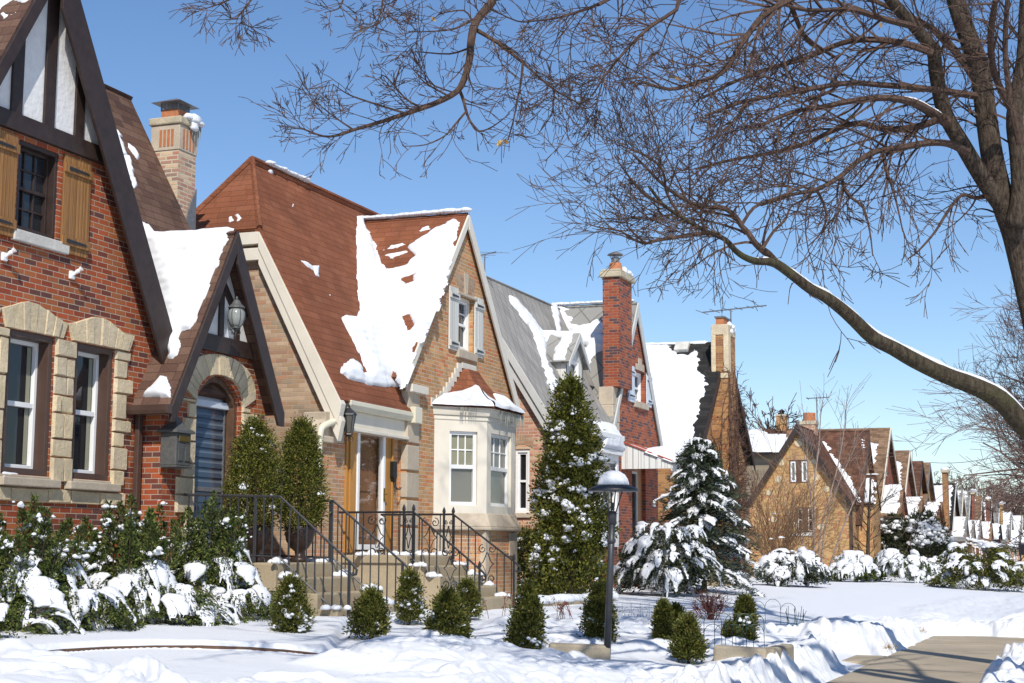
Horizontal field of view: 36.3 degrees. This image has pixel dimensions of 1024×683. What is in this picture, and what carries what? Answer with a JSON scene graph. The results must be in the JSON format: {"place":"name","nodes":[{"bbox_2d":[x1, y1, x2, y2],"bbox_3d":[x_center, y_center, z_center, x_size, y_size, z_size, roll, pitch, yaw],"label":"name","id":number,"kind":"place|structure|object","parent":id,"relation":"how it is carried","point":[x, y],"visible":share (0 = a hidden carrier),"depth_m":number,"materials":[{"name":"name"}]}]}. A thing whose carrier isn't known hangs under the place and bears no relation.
{"place":"outdoors","nodes":[
{"label":"outdoors","id":0,"kind":"place"},
{"bbox_2d":[0,568,1023,682],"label":"snowy ground","id":1,"kind":"structure","parent":0,"point":[852,618],"depth_m":16.07,"materials":[{"name":"white snow"}]},
{"bbox_2d":[0,600,86,637],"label":"juniper shrub","id":2,"kind":"object","parent":1,"relation":"on","point":[43,623],"visible":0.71,"depth_m":14.82,"materials":[{"name":"green plant"}]},
{"bbox_2d":[0,492,113,632],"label":"yew shrub","id":3,"kind":"object","parent":1,"relation":"on","point":[48,568],"visible":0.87,"depth_m":15.47,"materials":[{"name":"green plant"}]},
{"bbox_2d":[0,586,145,632],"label":"juniper shrub","id":4,"kind":"object","parent":1,"relation":"on","point":[113,598],"visible":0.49,"depth_m":15.42,"materials":[{"name":"green plant"}]},
{"bbox_2d":[73,492,204,624],"bbox_3d":[-4.112,2.458,17.204,1.706,1.593,1.292,5,-9,-29],"label":"yew shrub","id":5,"kind":"object","parent":1,"relation":"on","point":[138,576],"visible":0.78,"depth_m":17.02,"materials":[{"name":"green plant"}]},
{"bbox_2d":[0,0,284,580],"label":"brick house","id":6,"kind":"structure","parent":1,"relation":"on","point":[121,349],"depth_m":19.60,"materials":[{"name":"brown brick"}]},
{"bbox_2d":[1,247,16,261],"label":"floodlight","id":7,"kind":"object","parent":6,"relation":"attached to","point":[4,256],"visible":1,"depth_m":17.86,"materials":[{"name":"white paint"}]},
{"bbox_2d":[1,329,52,475],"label":"window","id":8,"kind":"structure","parent":6,"relation":"in","point":[28,375],"depth_m":18.45,"materials":[{"name":"brown paint"}]},
{"bbox_2d":[15,140,57,238],"bbox_3d":[-5.720,-1.787,18.558,0.168,1.070,0.740,-3,-8,21],"label":"window","id":9,"kind":"structure","parent":6,"relation":"in","point":[37,166],"depth_m":18.71,"materials":[{"name":"black glass"}]},
{"bbox_2d":[69,266,83,279],"bbox_3d":[-5.310,-0.840,19.030,0.167,0.161,0.091,-1,-8,10],"label":"floodlight","id":10,"kind":"object","parent":6,"relation":"attached to","point":[72,274],"visible":1,"depth_m":19.02,"materials":[{"name":"white paint"}]},
{"bbox_2d":[71,342,112,480],"bbox_3d":[-5.315,0.882,19.378,0.228,1.660,0.780,-3,-8,21],"label":"window","id":11,"kind":"structure","parent":6,"relation":"in","point":[93,364],"depth_m":19.59,"materials":[{"name":"brown paint"}]},
{"bbox_2d":[156,415,194,468],"bbox_3d":[-4.344,1.271,20.171,0.310,0.725,0.434,-3,-8,21],"label":"mailbox","id":12,"kind":"object","parent":6,"relation":"attached to","point":[175,443],"visible":0.94,"depth_m":20.02,"materials":[{"name":"grey metal"}]},
{"bbox_2d":[193,376,236,542],"bbox_3d":[-4.180,1.721,21.370,0.190,2.499,1.170,-3,-8,21],"label":"door","id":13,"kind":"structure","parent":6,"relation":"in","point":[212,415],"depth_m":21.60,"materials":[{"name":"blue wood"}]},
{"bbox_2d":[227,296,244,334],"bbox_3d":[-3.831,-0.333,21.350,0.236,0.529,0.586,5,-9,-30],"label":"wall lantern","id":14,"kind":"object","parent":6,"relation":"attached to","point":[236,316],"depth_m":21.13,"materials":[{"name":"white glass"}]},
{"bbox_2d":[48,645,318,654],"bbox_3d":[-3.135,2.863,14.340,2.773,0.137,0.820,5,-9,-29],"label":"garden edging","id":15,"kind":"object","parent":1,"relation":"on","point":[192,647],"visible":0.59,"depth_m":14.74,"materials":[{"name":"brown wood"}]},
{"bbox_2d":[130,583,247,626],"bbox_3d":[-3.680,2.955,17.162,1.570,0.595,1.131,1,-8,-6],"label":"juniper shrub","id":16,"kind":"object","parent":1,"relation":"on","point":[183,599],"visible":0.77,"depth_m":16.92,"materials":[{"name":"green plant"}]},
{"bbox_2d":[165,490,263,617],"bbox_3d":[-3.666,2.637,18.719,1.548,1.738,1.310,-3,-8,21],"label":"yew shrub","id":17,"kind":"object","parent":1,"relation":"on","point":[201,562],"visible":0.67,"depth_m":18.53,"materials":[{"name":"green plant"}]},
{"bbox_2d":[198,584,277,621],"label":"juniper shrub","id":18,"kind":"object","parent":1,"relation":"on","point":[257,596],"visible":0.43,"depth_m":18.06,"materials":[{"name":"green plant"}]},
{"bbox_2d":[266,570,317,632],"bbox_3d":[-2.334,2.840,16.588,0.577,0.827,0.538,1,-8,-7],"label":"evergreen shrub","id":19,"kind":"object","parent":1,"relation":"on","point":[291,607],"visible":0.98,"depth_m":16.50,"materials":[{"name":"green plant"}]},
{"bbox_2d":[243,557,397,616],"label":"front steps","id":20,"kind":"structure","parent":1,"relation":"on","point":[271,573],"depth_m":20.01,"materials":[{"name":"concrete"}]},
{"bbox_2d":[243,525,270,561],"bbox_3d":[-3.380,2.661,20.535,0.413,0.482,0.419,-3,-8,21],"label":"urn","id":21,"kind":"object","parent":20,"relation":"on","point":[259,535],"visible":0.49,"depth_m":20.41,"materials":[{"name":"brown ceramic"}]},
{"bbox_2d":[217,408,289,531],"bbox_3d":[-3.422,1.722,20.600,0.986,1.730,1.035,-3,-8,21],"label":"potted evergreen","id":22,"kind":"object","parent":21,"relation":"in","point":[254,443],"visible":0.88,"depth_m":20.47,"materials":[{"name":"green plant"}]},
{"bbox_2d":[183,493,357,616],"bbox_3d":[-3.105,2.811,19.867,2.557,1.771,0.036,-3,-8,21],"label":"handrail","id":23,"kind":"object","parent":20,"relation":"on","point":[350,563],"visible":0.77,"depth_m":19.80,"materials":[{"name":"black metal"}]},
{"bbox_2d":[284,525,314,561],"bbox_3d":[-2.855,2.717,20.972,0.409,0.493,0.415,-3,-8,21],"label":"urn","id":24,"kind":"object","parent":20,"relation":"on","point":[302,541],"visible":0.7,"depth_m":20.84,"materials":[{"name":"brown metal"}]},
{"bbox_2d":[275,410,336,535],"bbox_3d":[-2.841,1.791,21.033,0.914,1.726,0.906,-3,-8,21],"label":"potted evergreen","id":25,"kind":"object","parent":24,"relation":"in","point":[308,472],"visible":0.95,"depth_m":20.91,"materials":[{"name":"green plant"}]},
{"bbox_2d":[248,498,407,611],"bbox_3d":[-2.523,2.988,21.098,2.547,1.752,0.036,-3,-8,21],"label":"handrail","id":26,"kind":"object","parent":20,"relation":"on","point":[329,556],"visible":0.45,"depth_m":21.00,"materials":[{"name":"black metal"}]},
{"bbox_2d":[196,156,525,595],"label":"brick house","id":27,"kind":"structure","parent":1,"relation":"on","point":[386,327],"depth_m":27.33,"materials":[{"name":"orange"}]},
{"bbox_2d":[343,404,356,440],"bbox_3d":[-2.549,1.297,24.671,0.246,0.582,0.604,0,-8,3],"label":"wall lantern","id":28,"kind":"object","parent":27,"relation":"attached to","point":[350,414],"depth_m":24.43,"materials":[{"name":"black metal"}]},
{"bbox_2d":[343,433,394,552],"bbox_3d":[-2.320,2.216,25.673,0.300,2.500,1.850,-3,-8,21],"label":"door","id":29,"kind":"structure","parent":27,"relation":"in","point":[360,453],"depth_m":25.74,"materials":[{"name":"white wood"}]},
{"bbox_2d":[390,461,401,489],"bbox_3d":[-1.973,2.271,26.392,0.148,0.478,0.235,-3,-8,21],"label":"mailbox","id":30,"kind":"object","parent":27,"relation":"attached to","point":[393,471],"visible":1,"depth_m":26.31,"materials":[{"name":"black metal"}]},
{"bbox_2d":[458,297,469,351],"bbox_3d":[-0.998,-0.317,29.381,0.110,1.020,0.760,-3,-8,21],"label":"window","id":31,"kind":"structure","parent":27,"relation":"in","point":[463,331],"depth_m":29.61,"materials":[{"name":"white glass"}]},
{"bbox_2d":[341,582,394,639],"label":"evergreen shrub","id":32,"kind":"object","parent":1,"relation":"on","point":[370,615],"visible":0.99,"depth_m":17.03,"materials":[{"name":"green plant"}]},
{"bbox_2d":[392,566,429,625],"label":"evergreen shrub","id":33,"kind":"object","parent":1,"relation":"on","point":[410,605],"visible":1,"depth_m":19.70,"materials":[{"name":"green plant"}]},
{"bbox_2d":[334,549,512,610],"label":"front steps","id":34,"kind":"structure","parent":1,"relation":"on","point":[432,580],"depth_m":23.99,"materials":[{"name":"concrete"}]},
{"bbox_2d":[339,504,486,605],"bbox_3d":[-1.552,3.356,23.893,2.528,1.722,0.055,-3,-8,21],"label":"handrail","id":35,"kind":"object","parent":34,"relation":"on","point":[478,567],"visible":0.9,"depth_m":23.93,"materials":[{"name":"black metal"}]},
{"bbox_2d":[381,507,520,606],"bbox_3d":[-1.015,3.539,25.327,2.488,1.699,0.055,-3,-8,21],"label":"handrail","id":36,"kind":"object","parent":34,"relation":"on","point":[512,559],"visible":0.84,"depth_m":25.34,"materials":[{"name":"black metal"}]},
{"bbox_2d":[419,582,476,638],"bbox_3d":[-0.648,2.935,16.447,0.608,0.804,0.656,6,-10,-37],"label":"evergreen shrub","id":37,"kind":"object","parent":1,"relation":"on","point":[449,615],"visible":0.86,"depth_m":16.32,"materials":[{"name":"green plant"}]},
{"bbox_2d":[453,574,486,619],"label":"evergreen shrub","id":38,"kind":"object","parent":1,"relation":"on","point":[469,592],"visible":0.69,"depth_m":21.24,"materials":[{"name":"green plant"}]},
{"bbox_2d":[483,592,516,618],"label":"dry flowers","id":39,"kind":"object","parent":1,"relation":"on","point":[504,602],"visible":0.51,"depth_m":21.86,"materials":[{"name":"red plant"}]},
{"bbox_2d":[499,575,549,649],"bbox_3d":[0.130,2.966,16.700,0.558,0.926,0.581,1,-8,-8],"label":"evergreen shrub","id":40,"kind":"object","parent":1,"relation":"on","point":[527,609],"visible":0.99,"depth_m":16.59,"materials":[{"name":"green plant"}]},
{"bbox_2d":[515,521,537,592],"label":"boxwood shrub","id":41,"kind":"object","parent":1,"relation":"on","point":[522,538],"visible":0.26,"depth_m":30.12,"materials":[{"name":"green plant"}]},
{"bbox_2d":[531,531,588,594],"bbox_3d":[0.906,4.148,28.938,1.180,1.438,1.038,-3,-8,21],"label":"boxwood shrub","id":42,"kind":"object","parent":1,"relation":"on","point":[575,558],"visible":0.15,"depth_m":28.67,"materials":[{"name":"green plant"}]},
{"bbox_2d":[547,596,572,618],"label":"dry flowers","id":43,"kind":"object","parent":1,"relation":"on","point":[562,607],"visible":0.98,"depth_m":20.98,"materials":[{"name":"red plant"}]},
{"bbox_2d":[515,591,618,606],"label":"garden wall","id":44,"kind":"structure","parent":1,"relation":"on","point":[571,599],"depth_m":26.86,"materials":[{"name":"concrete"}]},
{"bbox_2d":[519,369,621,594],"bbox_3d":[1.082,2.689,28.737,1.920,4.449,1.997,-3,-8,21],"label":"tall evergreen","id":45,"kind":"object","parent":1,"relation":"on","point":[574,455],"visible":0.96,"depth_m":28.45,"materials":[{"name":"green plant"}]},
{"bbox_2d":[549,643,609,659],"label":"kerb","id":46,"kind":"structure","parent":1,"relation":"on","point":[599,651],"depth_m":16.79,"materials":[{"name":"concrete"}]},
{"bbox_2d":[486,251,683,587],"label":"brick house","id":47,"kind":"structure","parent":1,"relation":"on","point":[599,348],"depth_m":37.97,"materials":[{"name":"red brick"}]},
{"bbox_2d":[481,251,501,269],"bbox_3d":[-0.622,-1.583,35.413,1.030,0.983,1.003,-3,-8,21],"label":"tv antenna","id":48,"kind":"object","parent":47,"relation":"attached to","point":[488,257],"visible":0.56,"depth_m":35.48,"materials":[{"name":"metal"}]},
{"bbox_2d":[515,449,529,512],"bbox_3d":[0.243,2.994,33.450,0.357,1.363,0.110,-3,-8,21],"label":"window","id":49,"kind":"structure","parent":47,"relation":"in","point":[522,505],"depth_m":33.44,"materials":[{"name":"white paint"}]},
{"bbox_2d":[632,468,641,536],"bbox_3d":[3.128,4.251,39.515,0.090,2.100,1.180,-3,-8,21],"label":"door","id":50,"kind":"structure","parent":47,"relation":"in","point":[636,473],"depth_m":39.56,"materials":[{"name":"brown wood"}]},
{"bbox_2d":[635,372,640,401],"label":"window","id":51,"kind":"structure","parent":47,"relation":"in","point":[638,376],"depth_m":40.40,"materials":[{"name":"white glass"}]},
{"bbox_2d":[168,0,1023,439],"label":"street tree","id":52,"kind":"object","parent":1,"relation":"on","point":[1004,404],"visible":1,"depth_m":11.61,"materials":[{"name":"brown plant"}]},
{"bbox_2d":[575,577,620,642],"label":"evergreen shrub","id":53,"kind":"object","parent":1,"relation":"on","point":[592,617],"visible":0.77,"depth_m":18.24,"materials":[{"name":"green plant"}]},
{"bbox_2d":[588,464,638,658],"bbox_3d":[1.089,2.430,16.725,0.558,2.242,0.558,-3,-8,21],"label":"lamp post","id":54,"kind":"object","parent":1,"relation":"on","point":[613,480],"visible":1,"depth_m":16.80,"materials":[{"name":"black metal"}]},
{"bbox_2d":[648,597,675,641],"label":"evergreen shrub","id":55,"kind":"object","parent":1,"relation":"on","point":[662,617],"visible":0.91,"depth_m":18.64,"materials":[{"name":"green plant"}]},
{"bbox_2d":[606,521,726,596],"bbox_3d":[3.261,4.625,32.689,2.526,1.700,2.600,-3,-8,21],"label":"juniper shrub","id":56,"kind":"object","parent":1,"relation":"on","point":[666,558],"visible":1,"depth_m":32.06,"materials":[{"name":"green plant"}]},
{"bbox_2d":[670,601,686,631],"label":"evergreen shrub","id":57,"kind":"object","parent":1,"relation":"on","point":[677,607],"visible":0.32,"depth_m":19.11,"materials":[{"name":"green plant"}]},
{"bbox_2d":[664,610,710,664],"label":"evergreen shrub","id":58,"kind":"object","parent":1,"relation":"on","point":[689,642],"visible":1,"depth_m":17.25,"materials":[{"name":"green plant"}]},
{"bbox_2d":[646,316,762,579],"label":"brick house","id":59,"kind":"structure","parent":1,"relation":"on","point":[696,388],"depth_m":47.02,"materials":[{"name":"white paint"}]},
{"bbox_2d":[696,303,766,322],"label":"tv antenna","id":60,"kind":"object","parent":59,"relation":"attached to","point":[730,310],"visible":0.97,"depth_m":47.88,"materials":[{"name":"metal"}]},
{"bbox_2d":[643,433,772,596],"bbox_3d":[4.429,4.069,35.766,3.448,3.912,3.107,8,-11,-44],"label":"spruce tree","id":61,"kind":"object","parent":1,"relation":"on","point":[698,471],"visible":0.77,"depth_m":35.38,"materials":[{"name":"green plant"}]},
{"bbox_2d":[688,585,734,619],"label":"barberry shrub","id":62,"kind":"object","parent":1,"relation":"on","point":[709,609],"visible":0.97,"depth_m":24.96,"materials":[{"name":"red plant"}]},
{"bbox_2d":[720,618,741,637],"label":"evergreen shrub","id":63,"kind":"object","parent":1,"relation":"on","point":[728,629],"visible":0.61,"depth_m":19.92,"materials":[{"name":"green plant"}]},
{"bbox_2d":[704,613,764,660],"bbox_3d":[2.510,3.385,17.639,0.687,0.624,0.007,0,-8,-1],"label":"wire fence","id":64,"kind":"object","parent":1,"relation":"on","point":[735,624],"visible":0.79,"depth_m":17.66,"materials":[{"name":"black metal"}]},
{"bbox_2d":[732,590,761,641],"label":"evergreen shrub","id":65,"kind":"object","parent":1,"relation":"on","point":[744,603],"visible":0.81,"depth_m":20.06,"materials":[{"name":"green plant"}]},
{"bbox_2d":[713,644,793,660],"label":"kerb","id":66,"kind":"structure","parent":1,"relation":"on","point":[720,652],"depth_m":17.25,"materials":[{"name":"concrete"}]},
{"bbox_2d":[745,409,792,572],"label":"house","id":67,"kind":"structure","parent":1,"relation":"on","point":[762,449],"depth_m":84.92,"materials":[{"name":"brown"}]},
{"bbox_2d":[743,387,802,492],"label":"bare tree","id":68,"kind":"object","parent":1,"relation":"on","point":[750,394],"visible":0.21,"depth_m":88.08,"materials":[{"name":"brown plant"}]},
{"bbox_2d":[753,546,834,587],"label":"hedge shrub","id":69,"kind":"object","parent":1,"relation":"on","point":[783,566],"visible":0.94,"depth_m":42.33,"materials":[{"name":"green plant"}]},
{"bbox_2d":[785,606,805,624],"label":"garden stakes","id":70,"kind":"object","parent":1,"relation":"on","point":[802,621],"visible":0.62,"depth_m":24.43,"materials":[{"name":"grey metal"}]},
{"bbox_2d":[745,399,865,569],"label":"bare shrub","id":71,"kind":"object","parent":1,"relation":"on","point":[787,533],"visible":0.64,"depth_m":60.67,"materials":[{"name":"brown plant"}]},
{"bbox_2d":[746,409,880,576],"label":"brick house","id":72,"kind":"structure","parent":1,"relation":"on","point":[828,452],"depth_m":72.17,"materials":[{"name":"brown brick"}]},
{"bbox_2d":[789,460,808,482],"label":"window","id":73,"kind":"structure","parent":72,"relation":"in","point":[800,475],"depth_m":71.96,"materials":[{"name":"white wood"}]},
{"bbox_2d":[796,507,813,531],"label":"window","id":74,"kind":"structure","parent":72,"relation":"in","point":[800,509],"depth_m":71.57,"materials":[{"name":"grey wood"}]},
{"bbox_2d":[806,393,828,420],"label":"tv antenna","id":75,"kind":"object","parent":72,"relation":"attached to","point":[816,397],"visible":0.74,"depth_m":76.96,"materials":[{"name":"metal"}]},
{"bbox_2d":[768,374,879,564],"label":"young tree","id":76,"kind":"object","parent":1,"relation":"on","point":[811,491],"visible":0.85,"depth_m":67.31,"materials":[{"name":"brown plant"}]},
{"bbox_2d":[786,428,907,574],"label":"brick house","id":77,"kind":"structure","parent":1,"relation":"on","point":[880,448],"depth_m":82.39,"materials":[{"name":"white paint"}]},
{"bbox_2d":[827,550,881,581],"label":"hedge shrub","id":78,"kind":"object","parent":1,"relation":"on","point":[856,566],"visible":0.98,"depth_m":60.74,"materials":[{"name":"green plant"}]},
{"bbox_2d":[839,470,907,581],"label":"young tree","id":79,"kind":"object","parent":1,"relation":"on","point":[868,536],"visible":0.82,"depth_m":62.78,"materials":[{"name":"brown plant"}]},
{"bbox_2d":[880,511,913,553],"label":"round shrub","id":80,"kind":"object","parent":1,"relation":"on","point":[892,524],"visible":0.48,"depth_m":77.54,"materials":[{"name":"green plant"}]},
{"bbox_2d":[871,548,934,582],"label":"hedge shrub","id":81,"kind":"object","parent":1,"relation":"on","point":[915,566],"visible":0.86,"depth_m":62.44,"materials":[{"name":"green plant"}]},
{"bbox_2d":[895,450,923,550],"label":"brick house","id":82,"kind":"structure","parent":1,"relation":"on","point":[906,474],"depth_m":90.47,"materials":[{"name":"white paint"}]},
{"bbox_2d":[892,506,954,558],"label":"round shrub","id":83,"kind":"object","parent":1,"relation":"on","point":[930,537],"visible":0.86,"depth_m":73.52,"materials":[{"name":"green plant"}]},
{"bbox_2d":[910,556,943,578],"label":"hedge shrub","id":84,"kind":"object","parent":1,"relation":"on","point":[933,559],"visible":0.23,"depth_m":67.62,"materials":[{"name":"green plant"}]},
{"bbox_2d":[912,461,943,557],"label":"brick house","id":85,"kind":"structure","parent":1,"relation":"on","point":[920,477],"depth_m":96.30,"materials":[{"name":"brown brick"}]},
{"bbox_2d":[922,462,950,535],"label":"brick house","id":86,"kind":"structure","parent":1,"relation":"on","point":[944,471],"depth_m":102.83,"materials":[{"name":"brown brick"}]},
{"bbox_2d":[853,286,1023,561],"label":"street tree","id":87,"kind":"object","parent":1,"relation":"on","point":[1007,427],"visible":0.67,"depth_m":67.97,"materials":[{"name":"brown plant"}]},
{"bbox_2d":[937,466,977,489],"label":"tree","id":88,"kind":"object","parent":1,"relation":"on","point":[965,488],"visible":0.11,"depth_m":214.50,"materials":[{"name":"plant"}]},
{"bbox_2d":[934,483,982,557],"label":"brick house","id":89,"kind":"structure","parent":1,"relation":"on","point":[959,526],"depth_m":114.75,"materials":[{"name":"white paint"}]},
{"bbox_2d":[957,489,986,557],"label":"brick house","id":90,"kind":"structure","parent":1,"relation":"on","point":[962,503],"depth_m":120.64,"materials":[{"name":"white paint"}]},
{"bbox_2d":[923,542,1023,591],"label":"juniper shrub","id":91,"kind":"object","parent":1,"relation":"on","point":[1003,569],"visible":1,"depth_m":55.94,"materials":[{"name":"green plant"}]},
{"bbox_2d":[956,472,992,498],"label":"tree","id":92,"kind":"object","parent":1,"relation":"on","point":[967,485],"visible":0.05,"depth_m":228.99,"materials":[{"name":"plant"}]},
{"bbox_2d":[964,489,993,557],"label":"brick house","id":93,"kind":"structure","parent":1,"relation":"on","point":[969,499],"depth_m":127.02,"materials":[{"name":"white paint"}]},
{"bbox_2d":[965,468,1007,502],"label":"tree","id":94,"kind":"object","parent":1,"relation":"on","point":[985,484],"visible":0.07,"depth_m":220.72,"materials":[{"name":"plant"}]},
{"bbox_2d":[975,496,1002,562],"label":"brick house","id":95,"kind":"structure","parent":1,"relation":"on","point":[989,535],"depth_m":137.10,"materials":[{"name":"white paint"}]},
{"bbox_2d":[960,331,1023,556],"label":"street tree","id":96,"kind":"object","parent":1,"relation":"on","point":[995,498],"visible":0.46,"depth_m":79.79,"materials":[{"name":"brown plant"}]},
{"bbox_2d":[978,479,1016,514],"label":"tree","id":97,"kind":"object","parent":1,"relation":"on","point":[988,490],"visible":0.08,"depth_m":216.21,"materials":[{"name":"brown plant"}]},
{"bbox_2d":[983,500,1012,553],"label":"brick house","id":98,"kind":"structure","parent":1,"relation":"on","point":[997,533],"depth_m":146.99,"materials":[{"name":"white paint"}]},
{"bbox_2d":[980,433,1023,546],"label":"street tree","id":99,"kind":"object","parent":1,"relation":"on","point":[1002,501],"visible":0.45,"depth_m":97.54,"materials":[{"name":"brown plant"}]},
{"bbox_2d":[992,502,1017,561],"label":"brick house","id":100,"kind":"structure","parent":1,"relation":"on","point":[1005,527],"depth_m":157.12,"materials":[{"name":"white paint"}]},
{"bbox_2d":[994,482,1023,514],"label":"tree","id":101,"kind":"object","parent":1,"relation":"on","point":[1013,511],"visible":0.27,"depth_m":220.55,"materials":[{"name":"brown plant"}]},
{"bbox_2d":[1003,512,1020,560],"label":"brick house","id":102,"kind":"structure","parent":1,"relation":"on","point":[1013,533],"depth_m":175.13,"materials":[{"name":"white paint"}]},
{"bbox_2d":[1013,515,1023,561],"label":"brick house","id":103,"kind":"structure","parent":1,"relation":"on","point":[1018,518],"depth_m":195.21,"materials":[{"name":"white paint"}]},
{"bbox_2d":[1019,542,1023,566],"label":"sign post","id":104,"kind":"object","parent":1,"relation":"on","point":[1021,549],"visible":0.73,"depth_m":60.06,"materials":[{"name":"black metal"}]},
{"bbox_2d":[81,0,1023,513],"label":"sky","id":105,"kind":"structure","parent":0,"point":[144,54],"materials":[{"name":"blue"}]},
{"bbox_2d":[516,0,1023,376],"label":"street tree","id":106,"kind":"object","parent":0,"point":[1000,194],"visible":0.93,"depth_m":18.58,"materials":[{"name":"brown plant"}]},
{"bbox_2d":[826,636,1023,682],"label":"sidewalk","id":107,"kind":"structure","parent":0,"point":[951,659],"depth_m":21.67,"materials":[{"name":"concrete"}]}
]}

